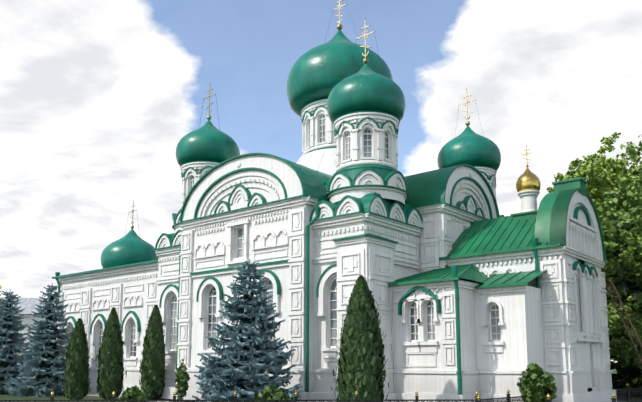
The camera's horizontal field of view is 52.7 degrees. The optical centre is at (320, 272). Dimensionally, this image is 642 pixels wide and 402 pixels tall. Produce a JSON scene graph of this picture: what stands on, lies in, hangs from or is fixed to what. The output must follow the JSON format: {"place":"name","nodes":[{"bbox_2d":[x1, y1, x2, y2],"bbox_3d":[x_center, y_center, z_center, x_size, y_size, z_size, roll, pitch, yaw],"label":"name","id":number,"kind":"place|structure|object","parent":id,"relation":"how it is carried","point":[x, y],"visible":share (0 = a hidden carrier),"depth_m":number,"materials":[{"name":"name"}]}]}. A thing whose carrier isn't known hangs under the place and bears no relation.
{"place":"outdoors","nodes":[
{"label":"outdoors","id":0,"kind":"place"},
{"bbox_2d":[0,369,641,401],"bbox_3d":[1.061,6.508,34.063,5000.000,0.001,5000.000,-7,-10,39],"label":"ground","id":1,"kind":"structure","parent":0,"point":[7,397],"depth_m":32.26,"materials":[{"name":"green plant"}]},
{"bbox_2d":[0,289,33,394],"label":"blue spruce","id":2,"kind":"object","parent":1,"relation":"on","point":[11,339],"visible":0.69,"depth_m":37.56,"materials":[{"name":"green plant"}]},
{"bbox_2d":[0,297,55,377],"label":"background building","id":3,"kind":"structure","parent":1,"relation":"on","point":[27,305],"depth_m":78.29,"materials":[{"name":"white paint"}]},
{"bbox_2d":[4,283,71,396],"bbox_3d":[-15.239,3.856,35.977,4.108,6.640,4.274,0,-8,-2],"label":"blue spruce","id":4,"kind":"object","parent":1,"relation":"on","point":[46,367],"visible":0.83,"depth_m":35.28,"materials":[{"name":"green plant"}]},
{"bbox_2d":[62,318,90,399],"bbox_3d":[-11.634,4.116,30.889,1.381,3.902,1.268,-7,-10,39],"label":"thuja","id":5,"kind":"object","parent":1,"relation":"on","point":[76,372],"visible":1,"depth_m":30.49,"materials":[{"name":"green plant"}]},
{"bbox_2d":[95,307,126,399],"bbox_3d":[-10.095,3.868,31.210,1.410,4.451,1.439,-7,-10,39],"label":"thuja","id":6,"kind":"object","parent":1,"relation":"on","point":[110,370],"visible":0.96,"depth_m":30.82,"materials":[{"name":"green plant"}]},
{"bbox_2d":[119,385,147,401],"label":"bush","id":7,"kind":"object","parent":1,"relation":"on","point":[134,393],"visible":0.85,"depth_m":23.43,"materials":[{"name":"green plant"}]},
{"bbox_2d":[139,305,166,398],"bbox_3d":[-8.129,3.832,31.505,1.403,4.589,1.387,-7,-10,39],"label":"thuja","id":8,"kind":"object","parent":1,"relation":"on","point":[152,383],"visible":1,"depth_m":31.11,"materials":[{"name":"green plant"}]},
{"bbox_2d":[174,359,189,401],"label":"shrub","id":9,"kind":"object","parent":1,"relation":"on","point":[182,378],"visible":1,"depth_m":28.65,"materials":[{"name":"green plant"}]},
{"bbox_2d":[192,261,302,401],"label":"blue spruce","id":10,"kind":"object","parent":1,"relation":"on","point":[251,353],"visible":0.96,"depth_m":23.37,"materials":[{"name":"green plant"}]},
{"bbox_2d":[253,385,289,401],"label":"bush","id":11,"kind":"object","parent":1,"relation":"on","point":[273,392],"visible":0.9,"depth_m":21.78,"materials":[{"name":"green plant"}]},
{"bbox_2d":[0,383,641,401],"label":"iron fence","id":12,"kind":"object","parent":1,"relation":"on","point":[627,390],"visible":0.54,"depth_m":20.26,"materials":[{"name":"black metal"}]},
{"bbox_2d":[476,393,641,401],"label":"finials","id":13,"kind":"object","parent":12,"relation":"on","point":[549,400],"visible":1,"depth_m":18.40,"materials":[{"name":"gold metal"}]},
{"bbox_2d":[52,0,612,394],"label":"cathedral","id":14,"kind":"structure","parent":1,"relation":"on","point":[472,289],"depth_m":27.42,"materials":[{"name":"white paint"}]},
{"bbox_2d":[64,383,628,401],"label":"cathedral stylobate","id":15,"kind":"object","parent":1,"relation":"on","point":[590,396],"visible":0.23,"depth_m":25.06,"materials":[{"name":"white stone"}]},
{"bbox_2d":[331,275,388,401],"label":"thuja","id":16,"kind":"object","parent":1,"relation":"on","point":[361,371],"visible":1,"depth_m":21.48,"materials":[{"name":"green plant"}]},
{"bbox_2d":[516,362,556,401],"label":"shrub","id":17,"kind":"object","parent":1,"relation":"on","point":[537,384],"visible":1,"depth_m":22.57,"materials":[{"name":"green plant"}]},
{"bbox_2d":[547,132,641,304],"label":"tree","id":18,"kind":"object","parent":1,"relation":"on","point":[603,174],"visible":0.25,"depth_m":46.68,"materials":[{"name":"green plant"}]},
{"bbox_2d":[596,135,641,387],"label":"tree","id":19,"kind":"object","parent":1,"relation":"on","point":[622,234],"visible":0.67,"depth_m":30.69,"materials":[{"name":"green plant"}]},
{"bbox_2d":[600,171,641,296],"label":"tree","id":20,"kind":"object","parent":1,"relation":"on","point":[615,194],"visible":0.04,"depth_m":40.58,"materials":[{"name":"green plant"}]},
{"bbox_2d":[605,212,641,396],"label":"tree","id":21,"kind":"object","parent":1,"relation":"on","point":[624,376],"visible":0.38,"depth_m":35.66,"materials":[{"name":"green plant"}]},
{"bbox_2d":[605,277,641,363],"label":"wooden ladder","id":22,"kind":"object","parent":1,"relation":"on","point":[623,322],"visible":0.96,"depth_m":28.87,"materials":[{"name":"brown wood"}]},
{"bbox_2d":[0,0,641,362],"label":"sky","id":23,"kind":"structure","parent":0,"point":[98,98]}
]}

